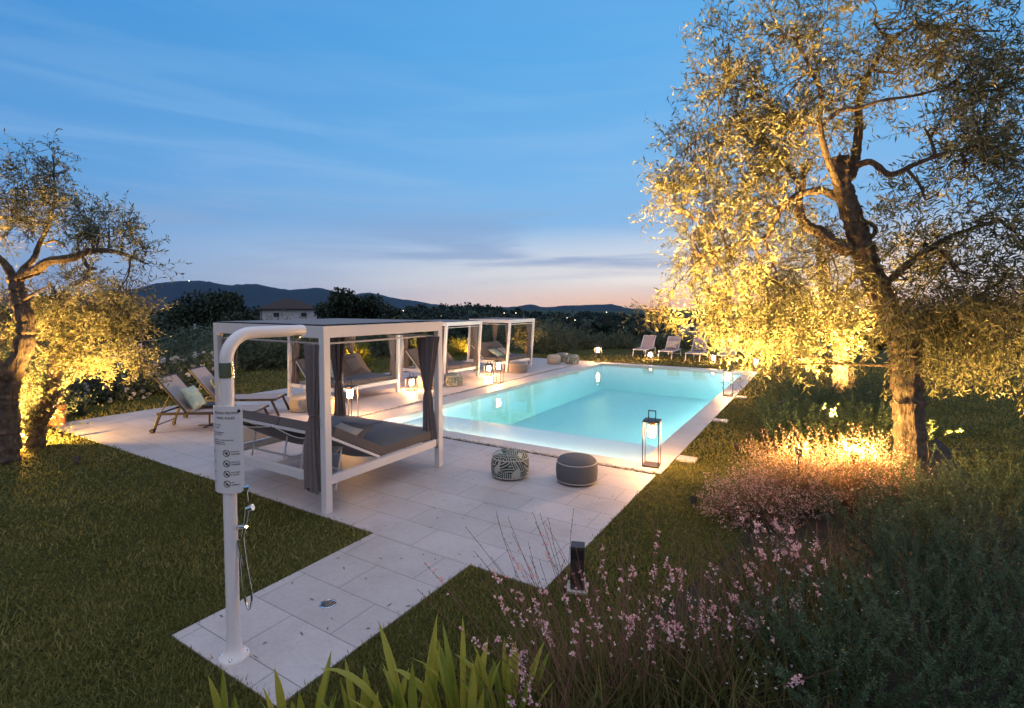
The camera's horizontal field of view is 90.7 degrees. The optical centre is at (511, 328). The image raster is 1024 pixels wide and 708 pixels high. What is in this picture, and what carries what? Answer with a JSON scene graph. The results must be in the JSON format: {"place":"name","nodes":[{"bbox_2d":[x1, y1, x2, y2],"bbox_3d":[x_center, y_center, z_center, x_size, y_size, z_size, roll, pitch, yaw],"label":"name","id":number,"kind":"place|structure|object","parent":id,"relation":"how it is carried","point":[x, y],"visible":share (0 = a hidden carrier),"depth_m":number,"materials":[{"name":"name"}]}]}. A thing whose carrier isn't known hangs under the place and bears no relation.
{"place":"outdoors","nodes":[
{"label":"outdoors","id":0,"kind":"place"},
{"bbox_2d":[0,281,457,308],"bbox_3d":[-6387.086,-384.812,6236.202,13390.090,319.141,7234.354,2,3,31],"label":"mountains","id":1,"kind":"structure","parent":0,"point":[254,295],"depth_m":4779.09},
{"bbox_2d":[172,533,469,706],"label":"path","id":2,"kind":"structure","parent":0,"point":[278,616],"depth_m":3.78,"materials":[{"name":"stone"}]},
{"bbox_2d":[218,325,305,666],"bbox_3d":[-1.664,1.056,3.431,0.239,2.150,0.652,2,3,31],"label":"outdoor shower","id":3,"kind":"object","parent":2,"relation":"on","point":[236,652],"visible":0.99,"depth_m":3.24,"materials":[{"name":"silver metal"}]},
{"bbox_2d":[213,405,244,493],"bbox_3d":[-1.812,0.763,3.210,0.208,0.555,0.051,0,3,9],"label":"rules sign","id":4,"kind":"object","parent":3,"relation":"attached to","point":[228,449],"visible":1,"depth_m":3.19,"materials":[{"name":"white"}]},
{"bbox_2d":[0,306,1023,707],"bbox_3d":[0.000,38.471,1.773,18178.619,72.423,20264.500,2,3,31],"label":"ground","id":5,"kind":"structure","parent":0,"point":[610,352],"depth_m":4.76,"materials":[{"name":"plant"}]},
{"bbox_2d":[0,316,97,409],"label":"dark shrub","id":6,"kind":"object","parent":5,"relation":"on","point":[71,392],"visible":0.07,"depth_m":11.33,"materials":[{"name":"green plant"}]},
{"bbox_2d":[0,324,102,433],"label":"dark shrub","id":7,"kind":"object","parent":5,"relation":"on","point":[60,402],"visible":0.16,"depth_m":9.33,"materials":[{"name":"green plant"}]},
{"bbox_2d":[23,363,128,403],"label":"dark shrub","id":8,"kind":"object","parent":5,"relation":"on","point":[100,393],"visible":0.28,"depth_m":11.77,"materials":[{"name":"green plant"}]},
{"bbox_2d":[65,392,94,415],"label":"shrub","id":9,"kind":"object","parent":5,"relation":"on","point":[80,409],"visible":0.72,"depth_m":10.52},
{"bbox_2d":[0,262,177,449],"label":"olive tree","id":10,"kind":"object","parent":5,"relation":"on","point":[59,316],"visible":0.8,"depth_m":7.99,"materials":[{"name":"green plant"}]},
{"bbox_2d":[0,127,192,465],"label":"olive tree","id":11,"kind":"object","parent":5,"relation":"on","point":[13,366],"visible":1,"depth_m":7.30,"materials":[{"name":"green plant"}]},
{"bbox_2d":[72,352,155,403],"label":"rose bush","id":12,"kind":"object","parent":5,"relation":"on","point":[126,389],"visible":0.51,"depth_m":12.17,"materials":[{"name":"green plant"}]},
{"bbox_2d":[95,342,175,396],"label":"rose bush","id":13,"kind":"object","parent":5,"relation":"on","point":[145,382],"visible":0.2,"depth_m":12.98,"materials":[{"name":"green plant"}]},
{"bbox_2d":[125,349,201,395],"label":"rose bush","id":14,"kind":"object","parent":5,"relation":"on","point":[173,358],"visible":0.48,"depth_m":13.31,"materials":[{"name":"green plant"}]},
{"bbox_2d":[137,321,204,347],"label":"broadleaf tree","id":15,"kind":"object","parent":5,"relation":"on","point":[173,329],"visible":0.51,"depth_m":49.74,"materials":[{"name":"green plant"}]},
{"bbox_2d":[134,327,213,373],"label":"garden shrub","id":16,"kind":"object","parent":5,"relation":"on","point":[176,348],"visible":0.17,"depth_m":19.74,"materials":[{"name":"green plant"}]},
{"bbox_2d":[132,326,244,365],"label":"garden shrub","id":17,"kind":"object","parent":5,"relation":"on","point":[199,338],"visible":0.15,"depth_m":20.57,"materials":[{"name":"green plant"}]},
{"bbox_2d":[154,289,245,346],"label":"broadleaf tree","id":18,"kind":"object","parent":5,"relation":"on","point":[199,310],"visible":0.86,"depth_m":60.46,"materials":[{"name":"green plant"}]},
{"bbox_2d":[174,342,237,387],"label":"rose bush","id":19,"kind":"object","parent":5,"relation":"on","point":[206,363],"visible":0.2,"depth_m":14.10,"materials":[{"name":"green plant"}]},
{"bbox_2d":[163,310,250,359],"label":"garden shrub","id":20,"kind":"object","parent":5,"relation":"on","point":[209,329],"visible":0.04,"depth_m":23.61,"materials":[{"name":"green plant"}]},
{"bbox_2d":[191,332,273,371],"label":"garden shrub","id":21,"kind":"object","parent":5,"relation":"on","point":[248,357],"visible":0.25,"depth_m":18.01,"materials":[{"name":"green plant"}]},
{"bbox_2d":[190,668,286,707],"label":"strap leaf plant","id":22,"kind":"object","parent":5,"relation":"on","point":[218,702],"visible":1,"depth_m":2.63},
{"bbox_2d":[223,309,261,320],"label":"broadleaf tree","id":23,"kind":"object","parent":5,"relation":"on","point":[238,316],"visible":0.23,"depth_m":57.68,"materials":[{"name":"green plant"}]},
{"bbox_2d":[212,310,304,371],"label":"garden shrub","id":24,"kind":"object","parent":5,"relation":"on","point":[269,353],"visible":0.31,"depth_m":18.18,"materials":[{"name":"green plant"}]},
{"bbox_2d":[237,309,318,371],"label":"garden shrub","id":25,"kind":"object","parent":5,"relation":"on","point":[282,350],"visible":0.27,"depth_m":18.51,"materials":[{"name":"green plant"}]},
{"bbox_2d":[256,299,316,350],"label":"farmhouse","id":26,"kind":"object","parent":5,"relation":"on","point":[295,308],"visible":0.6,"depth_m":88.68,"materials":[{"name":"ceramic"}]},
{"bbox_2d":[261,652,336,707],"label":"strap leaf plant","id":27,"kind":"object","parent":5,"relation":"on","point":[280,695],"visible":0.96,"depth_m":2.63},
{"bbox_2d":[321,287,366,351],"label":"broadleaf tree","id":28,"kind":"object","parent":5,"relation":"on","point":[343,304],"visible":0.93,"depth_m":64.98,"materials":[{"name":"green plant"}]},
{"bbox_2d":[48,358,655,589],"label":"deck","id":29,"kind":"structure","parent":5,"relation":"on","point":[407,495],"depth_m":6.34,"materials":[{"name":"stone"}]},
{"bbox_2d":[48,403,66,426],"bbox_3d":[-8.713,1.655,9.693,0.300,0.400,0.300,2,3,31],"label":"terracotta pot","id":30,"kind":"object","parent":29,"relation":"on","point":[58,422],"visible":0.49,"depth_m":9.62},
{"bbox_2d":[149,373,268,432],"bbox_3d":[-5.573,1.359,9.452,1.899,1.005,0.702,0,3,-5],"label":"sun lounger","id":31,"kind":"object","parent":29,"relation":"on","point":[174,387],"visible":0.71,"depth_m":9.29,"materials":[{"name":"wood"},{"name":"light fabric"}]},
{"bbox_2d":[180,385,206,409],"bbox_3d":[-5.910,1.272,9.401,0.156,0.460,0.460,-32,5,-2],"label":"pillow","id":32,"kind":"object","parent":31,"relation":"on","point":[193,397],"visible":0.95,"depth_m":9.29,"materials":[{"name":"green fabric"}]},
{"bbox_2d":[183,365,288,417],"bbox_3d":[-5.788,1.301,10.708,1.899,1.005,0.702,0,3,-5],"label":"sun lounger","id":33,"kind":"object","parent":29,"relation":"on","point":[202,375],"visible":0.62,"depth_m":10.57,"materials":[{"name":"wood"},{"name":"light fabric"}]},
{"bbox_2d":[243,422,269,442],"bbox_3d":[-4.257,1.708,8.554,0.626,0.352,0.626,2,3,31],"label":"pouf","id":34,"kind":"object","parent":29,"relation":"on","point":[248,434],"visible":0.15,"depth_m":8.26,"materials":[{"name":"beige fabric"}]},
{"bbox_2d":[289,393,306,411],"bbox_3d":[-4.553,1.592,11.077,0.606,0.352,0.606,2,3,31],"label":"pouf","id":35,"kind":"object","parent":29,"relation":"on","point":[298,402],"visible":0.55,"depth_m":10.81,"materials":[{"name":"beige fabric"}]},
{"bbox_2d":[213,318,442,514],"bbox_3d":[-2.468,0.932,6.882,2.256,2.081,2.080,2,3,31],"label":"canopy daybed","id":36,"kind":"object","parent":29,"relation":"on","point":[318,435],"visible":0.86,"depth_m":6.32,"materials":[{"name":"white paint"}]},
{"bbox_2d":[332,422,362,454],"bbox_3d":[-2.107,1.317,6.128,0.450,0.136,0.450,6,34,37],"label":"pillow","id":37,"kind":"object","parent":36,"relation":"on","point":[349,429],"visible":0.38,"depth_m":6.11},
{"bbox_2d":[342,421,373,450],"bbox_3d":[-2.074,1.337,6.355,0.500,0.156,0.500,4,28,20],"label":"pillow","id":38,"kind":"object","parent":36,"relation":"on","point":[363,433],"visible":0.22,"depth_m":6.40,"materials":[{"name":"grey fabric"}]},
{"bbox_2d":[287,333,400,396],"bbox_3d":[-4.273,0.781,12.977,1.916,1.822,2.123,2,3,31],"label":"canopy daybed","id":39,"kind":"object","parent":29,"relation":"on","point":[364,377],"visible":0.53,"depth_m":12.86,"materials":[{"name":"white paint"}]},
{"bbox_2d":[400,319,481,383],"bbox_3d":[-2.229,0.645,15.949,1.907,1.824,1.872,2,3,31],"label":"canopy daybed","id":40,"kind":"object","parent":29,"relation":"on","point":[449,364],"visible":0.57,"depth_m":15.66,"materials":[{"name":"white paint"}]},
{"bbox_2d":[444,372,462,385],"bbox_3d":[-1.684,1.433,14.535,0.545,0.352,0.545,2,3,31],"label":"pouf","id":41,"kind":"object","parent":29,"relation":"on","point":[453,378],"visible":1,"depth_m":14.32,"materials":[{"name":"fabric"}]},
{"bbox_2d":[467,318,534,371],"bbox_3d":[-0.407,0.524,18.589,1.898,1.824,1.829,2,3,31],"label":"canopy daybed","id":42,"kind":"object","parent":29,"relation":"on","point":[486,354],"visible":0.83,"depth_m":18.30,"materials":[{"name":"white paint"}]},
{"bbox_2d":[491,448,528,480],"bbox_3d":[-0.026,1.804,6.812,0.515,0.321,0.515,2,3,31],"label":"pouf","id":43,"kind":"object","parent":29,"relation":"on","point":[509,464],"visible":1,"depth_m":6.62,"materials":[{"name":"fabric"}]},
{"bbox_2d":[508,361,527,372],"bbox_3d":[0.201,1.302,17.364,0.667,0.352,0.667,2,3,31],"label":"pouf","id":44,"kind":"object","parent":29,"relation":"on","point":[517,367],"visible":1,"depth_m":17.10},
{"bbox_2d":[556,452,597,486],"bbox_3d":[0.845,1.813,6.607,0.545,0.321,0.545,-1,3,-26],"label":"pouf","id":45,"kind":"object","parent":29,"relation":"on","point":[578,469],"visible":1,"depth_m":6.40,"materials":[{"name":"grey fabric"}]},
{"bbox_2d":[314,659,408,707],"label":"strap leaf plant","id":46,"kind":"object","parent":5,"relation":"on","point":[366,700],"visible":0.73,"depth_m":2.69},
{"bbox_2d":[347,342,375,366],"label":"yellow shrub","id":47,"kind":"object","parent":5,"relation":"on","point":[363,354],"visible":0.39,"depth_m":19.02,"materials":[{"name":"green plant"}]},
{"bbox_2d":[358,293,385,341],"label":"broadleaf tree","id":48,"kind":"object","parent":5,"relation":"on","point":[372,307],"visible":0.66,"depth_m":68.59,"materials":[{"name":"green plant"}]},
{"bbox_2d":[321,613,439,707],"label":"strap leaf plant","id":49,"kind":"object","parent":5,"relation":"on","point":[392,677],"visible":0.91,"depth_m":2.70,"materials":[{"name":"plant"}]},
{"bbox_2d":[355,309,411,358],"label":"garden shrub","id":50,"kind":"object","parent":5,"relation":"on","point":[374,348],"visible":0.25,"depth_m":22.48,"materials":[{"name":"green plant"}]},
{"bbox_2d":[371,302,402,318],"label":"broadleaf tree","id":51,"kind":"object","parent":5,"relation":"on","point":[390,312],"visible":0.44,"depth_m":72.04,"materials":[{"name":"green plant"}]},
{"bbox_2d":[394,616,500,707],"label":"strap leaf plant","id":52,"kind":"object","parent":5,"relation":"on","point":[447,680],"visible":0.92,"depth_m":2.73,"materials":[{"name":"plant"}]},
{"bbox_2d":[447,335,473,354],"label":"yellow shrub","id":53,"kind":"object","parent":5,"relation":"on","point":[452,349],"visible":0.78,"depth_m":23.50,"materials":[{"name":"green plant"}]},
{"bbox_2d":[444,317,513,339],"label":"broadleaf tree","id":54,"kind":"object","parent":5,"relation":"on","point":[463,330],"visible":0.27,"depth_m":58.68,"materials":[{"name":"green plant"}]},
{"bbox_2d":[476,312,521,348],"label":"garden shrub","id":55,"kind":"object","parent":5,"relation":"on","point":[500,336],"visible":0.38,"depth_m":26.66,"materials":[{"name":"green plant"}]},
{"bbox_2d":[455,640,553,707],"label":"strap leaf plant","id":56,"kind":"object","parent":5,"relation":"on","point":[507,677],"visible":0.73,"depth_m":2.77,"materials":[{"name":"plant"}]},
{"bbox_2d":[356,361,654,474],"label":"pebbles","id":57,"kind":"object","parent":5,"relation":"on","point":[555,455],"visible":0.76,"depth_m":8.52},
{"bbox_2d":[0,302,1014,354],"bbox_3d":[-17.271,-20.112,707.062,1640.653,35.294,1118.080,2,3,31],"label":"woodland","id":58,"kind":"object","parent":5,"relation":"on","point":[603,323],"visible":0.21,"depth_m":497.81,"materials":[{"name":"green plant"}]},
{"bbox_2d":[510,317,546,353],"bbox_3d":[0.650,0.358,21.257,1.742,1.934,1.383,0,3,7],"label":"olive tree","id":59,"kind":"object","parent":5,"relation":"on","point":[520,336],"visible":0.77,"depth_m":21.20,"materials":[{"name":"green plant"}]},
{"bbox_2d":[519,325,562,353],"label":"garden shrub","id":60,"kind":"object","parent":5,"relation":"on","point":[546,341],"visible":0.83,"depth_m":24.56,"materials":[{"name":"green plant"}]},
{"bbox_2d":[529,313,582,351],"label":"garden shrub","id":61,"kind":"object","parent":5,"relation":"on","point":[567,345],"visible":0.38,"depth_m":25.53,"materials":[{"name":"green plant"}]},
{"bbox_2d":[397,366,740,461],"bbox_3d":[2.712,2.284,13.788,5.320,1.028,11.870,2,3,31],"label":"pool basin","id":62,"kind":"object","parent":5,"relation":"in","point":[597,411],"visible":0.3,"depth_m":15.16,"materials":[{"name":"liquid"}]},
{"bbox_2d":[361,361,757,473],"bbox_3d":[2.638,1.708,13.860,6.246,0.112,12.500,2,3,31],"label":"coping","id":63,"kind":"object","parent":62,"relation":"on","point":[676,443],"visible":0.59,"depth_m":10.94,"materials":[{"name":"stone"}]},
{"bbox_2d":[642,410,661,468],"bbox_3d":[2.000,1.558,7.238,0.230,0.796,0.230,1,3,25],"label":"lantern","id":64,"kind":"object","parent":63,"relation":"on","point":[651,422],"visible":1,"depth_m":7.19,"materials":[{"name":"brown metal"}]},
{"bbox_2d":[567,541,588,595],"bbox_3d":[0.532,1.928,4.105,0.170,0.370,0.170,1,3,11],"label":"bollard light","id":65,"kind":"object","parent":5,"relation":"on","point":[580,549],"visible":0.62,"depth_m":4.05,"materials":[{"name":"brown metal"}]},
{"bbox_2d":[579,328,616,348],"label":"shrub","id":66,"kind":"object","parent":5,"relation":"on","point":[602,340],"visible":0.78,"depth_m":27.17,"materials":[{"name":"green plant"}]},
{"bbox_2d":[606,329,639,349],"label":"shrub","id":67,"kind":"object","parent":5,"relation":"on","point":[625,342],"visible":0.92,"depth_m":27.15,"materials":[{"name":"green plant"}]},
{"bbox_2d":[632,335,655,356],"bbox_3d":[6.129,0.784,23.393,0.597,0.894,1.766,2,3,31],"label":"sun lounger","id":68,"kind":"object","parent":5,"relation":"on","point":[648,342],"visible":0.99,"depth_m":23.83,"materials":[{"name":"white paint"}]},
{"bbox_2d":[678,319,713,345],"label":"house","id":69,"kind":"structure","parent":5,"relation":"on","point":[690,327],"depth_m":206.91,"materials":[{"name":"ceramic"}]},
{"bbox_2d":[692,193,929,394],"bbox_3d":[8.059,-0.876,12.994,6.815,5.372,3.513,-1,3,-21],"label":"olive tree","id":70,"kind":"object","parent":5,"relation":"on","point":[850,369],"visible":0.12,"depth_m":12.86,"materials":[{"name":"green plant"}]},
{"bbox_2d":[816,321,887,352],"bbox_3d":[24.153,0.529,34.273,6.684,3.400,4.838,2,3,31],"label":"broadleaf tree","id":71,"kind":"object","parent":5,"relation":"on","point":[882,346],"visible":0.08,"depth_m":33.79,"materials":[{"name":"green plant"}]},
{"bbox_2d":[0,0,1023,308],"label":"sky","id":72,"kind":"structure","parent":0,"point":[451,152],"materials":[{"name":"blue"}]},
{"bbox_2d":[503,304,1021,310],"bbox_3d":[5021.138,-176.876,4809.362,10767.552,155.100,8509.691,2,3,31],"label":"hills","id":73,"kind":"structure","parent":0,"point":[612,307],"depth_m":4210.04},
{"bbox_2d":[588,403,1023,707],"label":"soil","id":74,"kind":"structure","parent":0,"point":[822,529],"depth_m":4.14,"materials":[{"name":"soil"}]},
{"bbox_2d":[466,621,615,707],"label":"gaura plant","id":75,"kind":"object","parent":74,"relation":"on","point":[512,702],"visible":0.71,"depth_m":2.68,"materials":[{"name":"green plant"}]},
{"bbox_2d":[417,508,680,707],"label":"gaura plant","id":76,"kind":"object","parent":74,"relation":"on","point":[561,672],"visible":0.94,"depth_m":2.79,"materials":[{"name":"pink plant"}]},
{"bbox_2d":[512,515,757,707],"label":"gaura plant","id":77,"kind":"object","parent":74,"relation":"on","point":[627,681],"visible":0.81,"depth_m":2.91,"materials":[{"name":"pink plant"}]},
{"bbox_2d":[566,590,740,707],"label":"flowering plant","id":78,"kind":"object","parent":74,"relation":"on","point":[657,629],"visible":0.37,"depth_m":3.17,"materials":[{"name":"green plant"}]},
{"bbox_2d":[564,529,863,707],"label":"gaura plant","id":79,"kind":"object","parent":74,"relation":"on","point":[681,663],"visible":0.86,"depth_m":2.95,"materials":[{"name":"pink plant"}]},
{"bbox_2d":[633,587,815,707],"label":"daisy plant","id":80,"kind":"object","parent":74,"relation":"on","point":[762,667],"visible":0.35,"depth_m":3.09,"materials":[{"name":"green plant"}]},
{"bbox_2d":[690,459,818,536],"bbox_3d":[2.605,1.748,5.482,1.256,0.767,1.244,2,3,31],"label":"flowering bush","id":81,"kind":"object","parent":74,"relation":"on","point":[745,505],"visible":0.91,"depth_m":5.39,"materials":[{"name":"pink plant"}]},
{"bbox_2d":[712,519,841,589],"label":"daisy plant","id":82,"kind":"object","parent":74,"relation":"on","point":[751,546],"visible":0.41,"depth_m":4.55,"materials":[{"name":"green plant"}]},
{"bbox_2d":[651,564,904,707],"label":"gaura plant","id":83,"kind":"object","parent":74,"relation":"on","point":[744,621],"visible":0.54,"depth_m":3.24,"materials":[{"name":"green plant"}]},
{"bbox_2d":[741,388,829,430],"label":"rosemary bush","id":84,"kind":"object","parent":74,"relation":"on","point":[764,409],"visible":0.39,"depth_m":9.20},
{"bbox_2d":[718,424,857,520],"bbox_3d":[3.200,1.571,5.871,1.466,0.989,1.495,2,3,31],"label":"flowering bush","id":85,"kind":"object","parent":74,"relation":"on","point":[793,469],"visible":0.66,"depth_m":5.77,"materials":[{"name":"pink plant"}]},
{"bbox_2d":[670,509,928,706],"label":"gaura plant","id":86,"kind":"object","parent":74,"relation":"on","point":[742,586],"visible":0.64,"depth_m":3.67,"materials":[{"name":"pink plant"}]},
{"bbox_2d":[756,399,852,455],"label":"rosemary bush","id":87,"kind":"object","parent":74,"relation":"on","point":[789,427],"visible":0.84,"depth_m":7.84,"materials":[{"name":"plant"}]},
{"bbox_2d":[765,368,851,405],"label":"rosemary bush","id":88,"kind":"object","parent":74,"relation":"on","point":[779,390],"visible":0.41,"depth_m":11.48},
{"bbox_2d":[688,592,939,707],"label":"daisy plant","id":89,"kind":"object","parent":74,"relation":"on","point":[873,675],"visible":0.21,"depth_m":3.05,"materials":[{"name":"green plant"}]},
{"bbox_2d":[618,0,1023,493],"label":"olive tree","id":90,"kind":"object","parent":74,"relation":"on","point":[910,353],"visible":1,"depth_m":6.37,"materials":[{"name":"green plant"}]},
{"bbox_2d":[778,379,872,423],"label":"rosemary bush","id":91,"kind":"object","parent":74,"relation":"on","point":[826,400],"visible":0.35,"depth_m":9.56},
{"bbox_2d":[768,420,921,514],"bbox_3d":[3.811,1.580,5.992,1.571,1.028,1.601,2,3,31],"label":"flowering bush","id":92,"kind":"object","parent":74,"relation":"on","point":[847,492],"visible":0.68,"depth_m":5.79,"materials":[{"name":"beige plant"}]},
{"bbox_2d":[722,494,971,662],"bbox_3d":[2.529,1.721,4.104,1.656,0.841,1.852,1,3,11],"label":"gaura plant","id":93,"kind":"object","parent":74,"relation":"on","point":[796,562],"visible":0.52,"depth_m":4.00,"materials":[{"name":"green plant"}]},
{"bbox_2d":[756,546,948,675],"bbox_3d":[2.332,1.974,3.717,1.152,0.329,1.273,-1,3,-24],"label":"daisy plant","id":94,"kind":"object","parent":74,"relation":"on","point":[827,612],"visible":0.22,"depth_m":3.65,"materials":[{"name":"green plant"}]},
{"bbox_2d":[733,561,986,707],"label":"rosemary bush","id":95,"kind":"object","parent":74,"relation":"on","point":[859,702],"visible":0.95,"depth_m":2.83,"materials":[{"name":"plant"}]},
{"bbox_2d":[796,390,936,456],"bbox_3d":[5.441,1.465,8.000,1.876,0.934,1.638,2,3,31],"label":"rosemary bush","id":96,"kind":"object","parent":74,"relation":"on","point":[882,428],"visible":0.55,"depth_m":7.80,"materials":[{"name":"plant"}]},
{"bbox_2d":[819,376,929,419],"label":"rosemary bush","id":97,"kind":"object","parent":74,"relation":"on","point":[869,398],"visible":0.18,"depth_m":9.46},
{"bbox_2d":[829,423,937,501],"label":"flowering bush","id":98,"kind":"object","parent":74,"relation":"on","point":[873,458],"visible":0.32,"depth_m":6.09,"materials":[{"name":"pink plant"}]},
{"bbox_2d":[837,370,932,404],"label":"rosemary bush","id":99,"kind":"object","parent":74,"relation":"on","point":[869,387],"visible":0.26,"depth_m":10.97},
{"bbox_2d":[834,394,962,446],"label":"rosemary bush","id":100,"kind":"object","parent":74,"relation":"on","point":[936,434],"visible":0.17,"depth_m":8.13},
{"bbox_2d":[816,468,994,579],"bbox_3d":[3.385,1.674,4.511,1.158,0.837,1.330,2,3,31],"label":"rosemary bush","id":101,"kind":"object","parent":74,"relation":"on","point":[853,527],"visible":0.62,"depth_m":4.49,"materials":[{"name":"plant"}]},
{"bbox_2d":[800,549,1023,707],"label":"rosemary bush","id":102,"kind":"object","parent":74,"relation":"on","point":[1008,699],"visible":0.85,"depth_m":2.88,"materials":[{"name":"plant"}]},
{"bbox_2d":[803,502,1023,648],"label":"rosemary bush","id":103,"kind":"object","parent":74,"relation":"on","point":[930,580],"visible":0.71,"depth_m":3.58,"materials":[{"name":"plant"}]},
{"bbox_2d":[851,443,1006,524],"bbox_3d":[4.500,1.665,5.353,1.382,0.760,1.345,1,3,13],"label":"rosemary bush","id":104,"kind":"object","parent":74,"relation":"on","point":[938,483],"visible":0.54,"depth_m":5.43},
{"bbox_2d":[881,456,1023,576],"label":"rosemary bush","id":105,"kind":"object","parent":74,"relation":"on","point":[1010,532],"visible":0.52,"depth_m":4.67,"materials":[{"name":"plant"}]},
{"bbox_2d":[894,489,1023,620],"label":"rosemary bush","id":106,"kind":"object","parent":74,"relation":"on","point":[1019,558],"visible":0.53,"depth_m":3.84,"materials":[{"name":"plant"}]},
{"bbox_2d":[908,513,1023,696],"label":"rosemary bush","id":107,"kind":"object","parent":74,"relation":"on","point":[998,596],"visible":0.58,"depth_m":3.20,"materials":[{"name":"plant"}]},
{"bbox_2d":[933,444,1023,526],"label":"rosemary bush","id":108,"kind":"object","parent":74,"relation":"on","point":[1004,497],"visible":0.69,"depth_m":5.44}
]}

